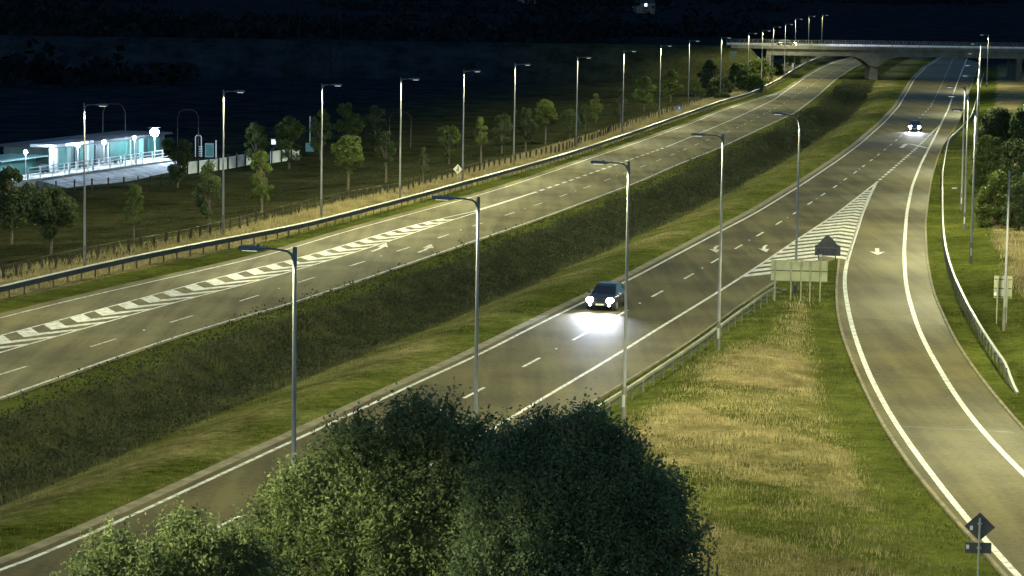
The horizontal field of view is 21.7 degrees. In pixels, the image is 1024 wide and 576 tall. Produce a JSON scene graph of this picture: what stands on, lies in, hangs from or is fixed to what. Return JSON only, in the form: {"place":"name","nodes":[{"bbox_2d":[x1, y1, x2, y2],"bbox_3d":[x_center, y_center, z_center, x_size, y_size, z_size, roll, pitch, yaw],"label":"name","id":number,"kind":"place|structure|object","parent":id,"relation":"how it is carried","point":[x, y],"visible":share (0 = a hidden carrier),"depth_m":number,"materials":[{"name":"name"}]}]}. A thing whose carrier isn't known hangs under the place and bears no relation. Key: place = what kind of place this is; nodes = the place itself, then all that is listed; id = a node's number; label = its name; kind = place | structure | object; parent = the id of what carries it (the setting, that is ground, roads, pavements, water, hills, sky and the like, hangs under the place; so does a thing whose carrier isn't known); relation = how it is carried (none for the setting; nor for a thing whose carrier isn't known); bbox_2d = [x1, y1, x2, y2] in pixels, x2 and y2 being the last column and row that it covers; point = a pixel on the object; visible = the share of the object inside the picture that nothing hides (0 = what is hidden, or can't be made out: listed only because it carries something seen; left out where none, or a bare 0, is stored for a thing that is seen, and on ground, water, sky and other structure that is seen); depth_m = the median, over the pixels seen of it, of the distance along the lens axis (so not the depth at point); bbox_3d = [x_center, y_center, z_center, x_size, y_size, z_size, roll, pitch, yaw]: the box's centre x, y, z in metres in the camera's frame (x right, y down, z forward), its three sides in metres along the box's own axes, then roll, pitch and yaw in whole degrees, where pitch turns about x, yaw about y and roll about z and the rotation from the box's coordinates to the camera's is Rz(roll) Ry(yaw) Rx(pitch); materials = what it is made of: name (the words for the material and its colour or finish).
{"place":"outdoors","nodes":[
{"label":"outdoors","id":0,"kind":"place"},
{"bbox_2d":[0,0,1023,575],"bbox_3d":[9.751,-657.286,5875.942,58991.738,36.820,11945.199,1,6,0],"label":"ground","id":1,"kind":"structure","parent":0,"point":[440,92],"depth_m":236.81,"materials":[{"name":"green plant"}]},
{"bbox_2d":[0,165,35,244],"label":"tree","id":2,"kind":"object","parent":1,"relation":"on","point":[12,198],"visible":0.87,"depth_m":200.43,"materials":[{"name":"green plant"}]},
{"bbox_2d":[0,153,48,174],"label":"platform shelter","id":3,"kind":"object","parent":1,"relation":"on","point":[14,161],"visible":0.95,"depth_m":268.81,"materials":[{"name":"glass"}]},
{"bbox_2d":[20,185,80,254],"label":"tree","id":4,"kind":"object","parent":1,"relation":"on","point":[61,214],"visible":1,"depth_m":187.27,"materials":[{"name":"green plant"}]},
{"bbox_2d":[0,130,172,173],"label":"station building","id":5,"kind":"structure","parent":1,"relation":"on","point":[120,142],"depth_m":282.29,"materials":[{"name":"paint"}]},
{"bbox_2d":[95,145,98,164],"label":"door","id":6,"kind":"structure","parent":5,"relation":"in","point":[96,146],"depth_m":282.45,"materials":[{"name":"grey metal"}]},
{"bbox_2d":[83,103,107,265],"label":"lamp column","id":7,"kind":"structure","parent":1,"relation":"on","point":[84,208],"depth_m":177.19,"materials":[{"name":"metal"}]},
{"bbox_2d":[12,150,181,187],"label":"station platform","id":8,"kind":"structure","parent":1,"relation":"on","point":[131,170],"depth_m":272.38,"materials":[{"name":"concrete"}]},
{"bbox_2d":[148,127,159,160],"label":"station light","id":9,"kind":"object","parent":8,"relation":"on","point":[154,132],"visible":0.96,"depth_m":289.13,"materials":[{"name":"white paint"}]},
{"bbox_2d":[55,173,184,191],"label":"post fence","id":10,"kind":"object","parent":1,"relation":"on","point":[108,185],"visible":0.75,"depth_m":258.02,"materials":[{"name":"brown metal"}]},
{"bbox_2d":[122,182,143,240],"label":"tree","id":11,"kind":"object","parent":1,"relation":"on","point":[136,190],"visible":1,"depth_m":199.38,"materials":[{"name":"green plant"}]},
{"bbox_2d":[47,492,293,575],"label":"bushy tree","id":12,"kind":"object","parent":1,"relation":"on","point":[173,558],"visible":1,"depth_m":56.58,"materials":[{"name":"green plant"}]},
{"bbox_2d":[161,137,193,187],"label":"tree","id":13,"kind":"object","parent":1,"relation":"on","point":[181,156],"visible":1,"depth_m":261.68,"materials":[{"name":"green plant"}]},
{"bbox_2d":[177,109,198,156],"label":"hoop frame","id":14,"kind":"object","parent":1,"relation":"on","point":[198,129],"visible":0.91,"depth_m":306.72,"materials":[{"name":"red paint"}]},
{"bbox_2d":[191,160,221,227],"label":"tree","id":15,"kind":"object","parent":1,"relation":"on","point":[210,184],"visible":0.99,"depth_m":209.59,"materials":[{"name":"green plant"}]},
{"bbox_2d":[205,140,216,157],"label":"equipment cabinet","id":16,"kind":"object","parent":1,"relation":"on","point":[209,149],"visible":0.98,"depth_m":306.57,"materials":[{"name":"teal metal"}]},
{"bbox_2d":[186,152,250,173],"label":"boundary wall","id":17,"kind":"structure","parent":1,"relation":"on","point":[237,161],"depth_m":288.34,"materials":[{"name":"white concrete"}]},
{"bbox_2d":[222,90,244,234],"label":"lamp column","id":18,"kind":"structure","parent":1,"relation":"on","point":[223,214],"depth_m":202.81,"materials":[{"name":"metal"}]},
{"bbox_2d":[244,121,269,168],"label":"tree","id":19,"kind":"object","parent":1,"relation":"on","point":[262,141],"visible":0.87,"depth_m":290.75,"materials":[{"name":"green plant"}]},
{"bbox_2d":[249,151,274,212],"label":"tree","id":20,"kind":"object","parent":1,"relation":"on","point":[262,187],"visible":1,"depth_m":223.66,"materials":[{"name":"green plant"}]},
{"bbox_2d":[238,244,296,561],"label":"lamp column","id":21,"kind":"structure","parent":1,"relation":"on","point":[293,255],"depth_m":76.63,"materials":[{"name":"metal"}]},
{"bbox_2d":[270,148,298,162],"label":"boundary wall","id":22,"kind":"structure","parent":1,"relation":"on","point":[275,156],"depth_m":301.75,"materials":[{"name":"white concrete"}]},
{"bbox_2d":[273,115,306,168],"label":"tree","id":23,"kind":"object","parent":1,"relation":"on","point":[291,132],"visible":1,"depth_m":291.26,"materials":[{"name":"green plant"}]},
{"bbox_2d":[306,116,313,151],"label":"signal mast","id":24,"kind":"object","parent":1,"relation":"on","point":[309,148],"visible":0.7,"depth_m":321.76,"materials":[{"name":"metal"}]},
{"bbox_2d":[308,109,332,158],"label":"tree","id":25,"kind":"object","parent":1,"relation":"on","point":[317,125],"visible":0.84,"depth_m":306.37,"materials":[{"name":"green plant"}]},
{"bbox_2d":[320,83,341,217],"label":"lamp column","id":26,"kind":"structure","parent":1,"relation":"on","point":[321,199],"depth_m":218.87,"materials":[{"name":"metal"}]},
{"bbox_2d":[329,134,363,190],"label":"tree","id":27,"kind":"object","parent":1,"relation":"on","point":[352,156],"visible":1,"depth_m":249.50,"materials":[{"name":"green plant"}]},
{"bbox_2d":[333,102,364,144],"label":"tree","id":28,"kind":"object","parent":1,"relation":"on","point":[351,120],"visible":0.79,"depth_m":316.69,"materials":[{"name":"green plant"}]},
{"bbox_2d":[0,93,705,270],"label":"field grass","id":29,"kind":"structure","parent":1,"relation":"on","point":[362,175],"depth_m":271.94,"materials":[{"name":"plant"}]},
{"bbox_2d":[0,88,722,279],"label":"timber fence","id":30,"kind":"object","parent":1,"relation":"on","point":[590,137],"visible":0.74,"depth_m":236.13,"materials":[{"name":"brown wood"}]},
{"bbox_2d":[220,376,512,575],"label":"bushy tree","id":31,"kind":"object","parent":1,"relation":"on","point":[357,458],"visible":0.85,"depth_m":60.28,"materials":[{"name":"green plant"}]},
{"bbox_2d":[362,105,386,150],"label":"tree","id":32,"kind":"object","parent":1,"relation":"on","point":[375,110],"visible":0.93,"depth_m":326.06,"materials":[{"name":"green plant"}]},
{"bbox_2d":[374,131,396,182],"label":"tree","id":33,"kind":"object","parent":1,"relation":"on","point":[380,143],"visible":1,"depth_m":260.31,"materials":[{"name":"green plant"}]},
{"bbox_2d":[389,112,410,146],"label":"hoop frame","id":34,"kind":"object","parent":1,"relation":"on","point":[410,126],"visible":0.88,"depth_m":332.01,"materials":[{"name":"red paint"}]},
{"bbox_2d":[399,78,419,197],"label":"lamp column","id":35,"kind":"structure","parent":1,"relation":"on","point":[401,79],"depth_m":235.75,"materials":[{"name":"metal"}]},
{"bbox_2d":[0,56,829,296],"bbox_3d":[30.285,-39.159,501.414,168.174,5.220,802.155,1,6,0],"label":"dry grass","id":36,"kind":"structure","parent":1,"relation":"on","point":[306,214],"depth_m":233.73,"materials":[{"name":"plant"}]},
{"bbox_2d":[0,56,830,297],"bbox_3d":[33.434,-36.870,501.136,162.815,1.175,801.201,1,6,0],"label":"crash barrier","id":37,"kind":"object","parent":1,"relation":"on","point":[8,287],"visible":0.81,"depth_m":209.65,"materials":[{"name":"silver metal"}]},
{"bbox_2d":[2,56,835,304],"bbox_3d":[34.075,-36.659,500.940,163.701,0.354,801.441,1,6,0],"label":"short grass","id":38,"kind":"structure","parent":1,"relation":"on","point":[654,131],"depth_m":261.04,"materials":[{"name":"green plant"}]},
{"bbox_2d":[418,146,429,183],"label":"sapling","id":39,"kind":"object","parent":1,"relation":"on","point":[425,156],"visible":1,"depth_m":259.13,"materials":[{"name":"green plant"}]},
{"bbox_2d":[0,57,861,400],"bbox_3d":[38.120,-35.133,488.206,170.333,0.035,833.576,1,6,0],"label":"carriageway","id":40,"kind":"structure","parent":1,"relation":"on","point":[46,343],"depth_m":184.23,"materials":[{"name":"grey asphalt"}]},
{"bbox_2d":[0,80,873,504],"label":"ditch shrubs","id":41,"kind":"object","parent":1,"relation":"on","point":[788,146],"visible":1,"depth_m":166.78,"materials":[{"name":"green plant"}]},
{"bbox_2d":[437,125,461,163],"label":"tree","id":42,"kind":"object","parent":1,"relation":"on","point":[454,138],"visible":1,"depth_m":290.40,"materials":[{"name":"green plant"}]},
{"bbox_2d":[432,195,479,456],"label":"lamp column","id":43,"kind":"structure","parent":1,"relation":"on","point":[448,197],"depth_m":96.16,"materials":[{"name":"metal"}]},
{"bbox_2d":[462,70,480,180],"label":"lamp column","id":44,"kind":"structure","parent":1,"relation":"on","point":[464,71],"depth_m":261.39,"materials":[{"name":"metal"}]},
{"bbox_2d":[473,116,487,164],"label":"tree","id":45,"kind":"object","parent":1,"relation":"on","point":[480,139],"visible":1,"depth_m":289.28,"materials":[{"name":"green plant"}]},
{"bbox_2d":[492,113,513,153],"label":"tree","id":46,"kind":"object","parent":1,"relation":"on","point":[500,132],"visible":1,"depth_m":306.69,"materials":[{"name":"green plant"}]},
{"bbox_2d":[0,0,1019,87],"bbox_3d":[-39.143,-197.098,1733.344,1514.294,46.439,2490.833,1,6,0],"label":"distant trees","id":47,"kind":"object","parent":1,"relation":"on","point":[40,19],"visible":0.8,"depth_m":961.41,"materials":[{"name":"plant"}]},
{"bbox_2d":[0,58,1023,575],"bbox_3d":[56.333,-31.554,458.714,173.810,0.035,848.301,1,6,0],"label":"carriageway","id":48,"kind":"structure","parent":1,"relation":"on","point":[956,430],"depth_m":145.31,"materials":[{"name":"grey asphalt"}]},
{"bbox_2d":[0,58,937,563],"bbox_3d":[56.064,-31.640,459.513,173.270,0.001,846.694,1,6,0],"label":"drainage channel","id":49,"kind":"object","parent":48,"relation":"on","point":[226,462],"visible":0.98,"depth_m":122.36,"materials":[{"name":"concrete"}]},
{"bbox_2d":[586,282,624,310],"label":"car","id":50,"kind":"object","parent":48,"relation":"on","point":[607,294],"visible":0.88,"depth_m":159.25,"materials":[{"name":"grey paint"}]},
{"bbox_2d":[908,120,922,131],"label":"car","id":51,"kind":"object","parent":48,"relation":"on","point":[915,124],"visible":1,"depth_m":372.27,"materials":[{"name":"grey paint"}]},
{"bbox_2d":[513,63,530,165],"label":"lamp column","id":52,"kind":"structure","parent":1,"relation":"on","point":[514,116],"depth_m":286.19,"materials":[{"name":"metal"}]},
{"bbox_2d":[513,107,537,150],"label":"tree","id":53,"kind":"object","parent":1,"relation":"on","point":[524,125],"visible":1,"depth_m":313.10,"materials":[{"name":"green plant"}]},
{"bbox_2d":[534,98,557,144],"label":"tree","id":54,"kind":"object","parent":1,"relation":"on","point":[545,109],"visible":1,"depth_m":326.11,"materials":[{"name":"green plant"}]},
{"bbox_2d":[308,287,786,571],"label":"crash barrier","id":55,"kind":"object","parent":1,"relation":"on","point":[644,377],"visible":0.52,"depth_m":136.71,"materials":[{"name":"grey metal"}]},
{"bbox_2d":[560,108,581,139],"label":"tree","id":56,"kind":"object","parent":1,"relation":"on","point":[570,115],"visible":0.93,"depth_m":339.32,"materials":[{"name":"green plant"}]},
{"bbox_2d":[432,388,721,575],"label":"bushy tree","id":57,"kind":"object","parent":1,"relation":"on","point":[612,519],"visible":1,"depth_m":57.23,"materials":[{"name":"green plant"}]},
{"bbox_2d":[575,57,591,148],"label":"lamp column","id":58,"kind":"structure","parent":1,"relation":"on","point":[576,101],"depth_m":319.41,"materials":[{"name":"metal"}]},
{"bbox_2d":[579,105,590,129],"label":"tree","id":59,"kind":"object","parent":1,"relation":"on","point":[585,111],"visible":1,"depth_m":363.02,"materials":[{"name":"green plant"}]},
{"bbox_2d":[589,94,603,122],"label":"tree","id":60,"kind":"object","parent":1,"relation":"on","point":[596,105],"visible":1,"depth_m":384.06,"materials":[{"name":"green plant"}]},
{"bbox_2d":[590,160,629,419],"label":"lamp column","id":61,"kind":"structure","parent":1,"relation":"on","point":[624,391],"depth_m":117.51,"materials":[{"name":"metal"}]},
{"bbox_2d":[612,89,627,123],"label":"tree","id":62,"kind":"object","parent":1,"relation":"on","point":[618,101],"visible":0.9,"depth_m":381.95,"materials":[{"name":"green plant"}]},
{"bbox_2d":[622,50,635,132],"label":"lamp column","id":63,"kind":"structure","parent":1,"relation":"on","point":[623,89],"depth_m":356.96,"materials":[{"name":"metal"}]},
{"bbox_2d":[632,0,654,13],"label":"farmhouse","id":64,"kind":"object","parent":1,"relation":"on","point":[646,5],"visible":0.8,"depth_m":1488.55,"materials":[{"name":"black"}]},
{"bbox_2d":[631,76,656,110],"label":"tree","id":65,"kind":"object","parent":1,"relation":"on","point":[643,97],"visible":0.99,"depth_m":423.28,"materials":[{"name":"green plant"}]},
{"bbox_2d":[659,45,671,118],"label":"lamp column","id":66,"kind":"structure","parent":1,"relation":"on","point":[660,76],"depth_m":395.40,"materials":[{"name":"metal"}]},
{"bbox_2d":[661,69,683,101],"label":"tree","id":67,"kind":"object","parent":1,"relation":"on","point":[670,76],"visible":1,"depth_m":461.67,"materials":[{"name":"green plant"}]},
{"bbox_2d":[355,260,1000,575],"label":"short grass","id":68,"kind":"structure","parent":1,"relation":"on","point":[815,318],"depth_m":117.69,"materials":[{"name":"green plant"}]},
{"bbox_2d":[688,40,699,104],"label":"lamp column","id":69,"kind":"structure","parent":1,"relation":"on","point":[688,72],"depth_m":437.57,"materials":[{"name":"metal"}]},
{"bbox_2d":[689,78,701,94],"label":"tree","id":70,"kind":"object","parent":1,"relation":"on","point":[696,82],"visible":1,"depth_m":492.40,"materials":[{"name":"green plant"}]},
{"bbox_2d":[573,258,838,412],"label":"kerb","id":71,"kind":"structure","parent":1,"relation":"on","point":[602,396],"depth_m":142.88,"materials":[{"name":"concrete"}]},
{"bbox_2d":[691,132,723,349],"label":"lamp column","id":72,"kind":"structure","parent":1,"relation":"on","point":[718,333],"depth_m":141.35,"materials":[{"name":"metal"}]},
{"bbox_2d":[697,59,722,89],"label":"tree","id":73,"kind":"object","parent":1,"relation":"on","point":[709,68],"visible":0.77,"depth_m":508.60,"materials":[{"name":"green plant"}]},
{"bbox_2d":[700,542,735,575],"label":"bushy tree","id":74,"kind":"object","parent":1,"relation":"on","point":[716,569],"visible":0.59,"depth_m":59.07,"materials":[{"name":"green plant"}]},
{"bbox_2d":[705,74,732,98],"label":"shrub","id":75,"kind":"object","parent":1,"relation":"on","point":[715,83],"visible":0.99,"depth_m":473.85,"materials":[{"name":"green plant"}]},
{"bbox_2d":[727,61,749,89],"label":"shrub","id":76,"kind":"object","parent":1,"relation":"on","point":[735,68],"visible":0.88,"depth_m":516.51,"materials":[{"name":"green plant"}]},
{"bbox_2d":[736,73,765,91],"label":"shrub","id":77,"kind":"object","parent":1,"relation":"on","point":[753,82],"visible":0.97,"depth_m":511.07,"materials":[{"name":"green plant"}]},
{"bbox_2d":[746,57,777,83],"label":"shrub","id":78,"kind":"object","parent":1,"relation":"on","point":[754,66],"visible":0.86,"depth_m":553.33,"materials":[{"name":"green plant"}]},
{"bbox_2d":[771,61,783,74],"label":"shrub","id":79,"kind":"object","parent":1,"relation":"on","point":[779,67],"visible":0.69,"depth_m":612.61,"materials":[{"name":"green plant"}]},
{"bbox_2d":[772,112,799,294],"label":"lamp column","id":80,"kind":"structure","parent":1,"relation":"on","point":[796,236],"depth_m":167.49,"materials":[{"name":"metal"}]},
{"bbox_2d":[786,55,802,65],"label":"shrub","id":81,"kind":"object","parent":1,"relation":"on","point":[790,58],"visible":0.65,"depth_m":696.26,"materials":[{"name":"green plant"}]},
{"bbox_2d":[771,259,827,302],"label":"sign","id":82,"kind":"object","parent":1,"relation":"on","point":[791,272],"visible":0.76,"depth_m":164.95,"materials":[{"name":"metal"}]},
{"bbox_2d":[815,235,840,260],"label":"diverge sign","id":83,"kind":"object","parent":1,"relation":"on","point":[827,245],"visible":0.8,"depth_m":190.80,"materials":[{"name":"grey metal"}]},
{"bbox_2d":[726,38,1023,79],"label":"road bridge","id":84,"kind":"structure","parent":1,"relation":"on","point":[871,58],"depth_m":594.90,"materials":[{"name":"concrete"}]},
{"bbox_2d":[776,39,795,45],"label":"car","id":85,"kind":"object","parent":84,"relation":"on","point":[790,43],"visible":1,"depth_m":597.53,"materials":[{"name":"grey paint"}]},
{"bbox_2d":[835,258,1007,575],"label":"kerb","id":86,"kind":"structure","parent":1,"relation":"on","point":[988,557],"depth_m":110.24,"materials":[{"name":"concrete"}]},
{"bbox_2d":[946,85,965,209],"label":"lamp column","id":87,"kind":"structure","parent":1,"relation":"on","point":[961,193],"depth_m":235.69,"materials":[{"name":"metal"}]},
{"bbox_2d":[947,94,968,230],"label":"lamp column","id":88,"kind":"structure","parent":1,"relation":"on","point":[964,212],"depth_m":214.96,"materials":[{"name":"metal"}]},
{"bbox_2d":[952,108,976,263],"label":"lamp column","id":89,"kind":"structure","parent":1,"relation":"on","point":[971,235],"depth_m":188.58,"materials":[{"name":"metal"}]},
{"bbox_2d":[962,74,978,152],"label":"lamp column","id":90,"kind":"structure","parent":1,"relation":"on","point":[977,106],"depth_m":269.75,"materials":[{"name":"metal"}]},
{"bbox_2d":[925,63,1023,430],"bbox_3d":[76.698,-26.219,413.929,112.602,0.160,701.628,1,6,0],"label":"kerb","id":91,"kind":"structure","parent":1,"relation":"on","point":[1004,406],"depth_m":155.90,"materials":[{"name":"concrete"}]},
{"bbox_2d":[941,74,1018,394],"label":"crash barrier","id":92,"kind":"object","parent":1,"relation":"on","point":[989,342],"visible":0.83,"depth_m":161.01,"materials":[{"name":"silver metal"}]},
{"bbox_2d":[965,512,994,575],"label":"warning sign","id":93,"kind":"object","parent":1,"relation":"on","point":[979,526],"visible":1,"depth_m":81.35,"materials":[{"name":"metal"}]},
{"bbox_2d":[968,134,1002,189],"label":"shrub","id":94,"kind":"object","parent":1,"relation":"on","point":[987,154],"visible":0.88,"depth_m":255.34,"materials":[{"name":"green plant"}]},
{"bbox_2d":[973,169,1010,226],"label":"shrub","id":95,"kind":"object","parent":1,"relation":"on","point":[990,198],"visible":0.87,"depth_m":216.40,"materials":[{"name":"green plant"}]},
{"bbox_2d":[977,106,1012,147],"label":"shrub","id":96,"kind":"object","parent":1,"relation":"on","point":[995,121],"visible":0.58,"depth_m":304.25,"materials":[{"name":"green plant"}]},
{"bbox_2d":[975,164,1023,299],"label":"dry grass","id":97,"kind":"structure","parent":1,"relation":"on","point":[1017,267],"depth_m":197.26,"materials":[{"name":"plant"}]},
{"bbox_2d":[994,276,1012,323],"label":"sign","id":98,"kind":"object","parent":1,"relation":"on","point":[998,286],"visible":0.85,"depth_m":154.47,"materials":[{"name":"metal"}]},
{"bbox_2d":[1002,170,1009,330],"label":"bare mast","id":99,"kind":"object","parent":1,"relation":"on","point":[1005,285],"visible":0.88,"depth_m":150.68,"materials":[{"name":"metal"}]},
{"bbox_2d":[995,138,1023,195],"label":"shrub","id":100,"kind":"object","parent":1,"relation":"on","point":[1012,153],"visible":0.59,"depth_m":242.54,"materials":[{"name":"green plant"}]},
{"bbox_2d":[999,174,1023,229],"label":"shrub","id":101,"kind":"object","parent":1,"relation":"on","point":[1016,210],"visible":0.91,"depth_m":212.98,"materials":[{"name":"green plant"}]},
{"bbox_2d":[1008,102,1023,141],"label":"shrub","id":102,"kind":"object","parent":1,"relation":"on","point":[1016,129],"visible":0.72,"depth_m":300.44,"materials":[{"name":"green plant"}]},
{"bbox_2d":[564,283,959,575],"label":"dry grass","id":103,"kind":"structure","parent":0,"point":[798,385],"depth_m":111.88,"materials":[{"name":"beige plant"}]},
{"bbox_2d":[929,149,1023,420],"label":"short grass","id":104,"kind":"structure","parent":0,"point":[988,256],"depth_m":195.79,"materials":[{"name":"green plant"}]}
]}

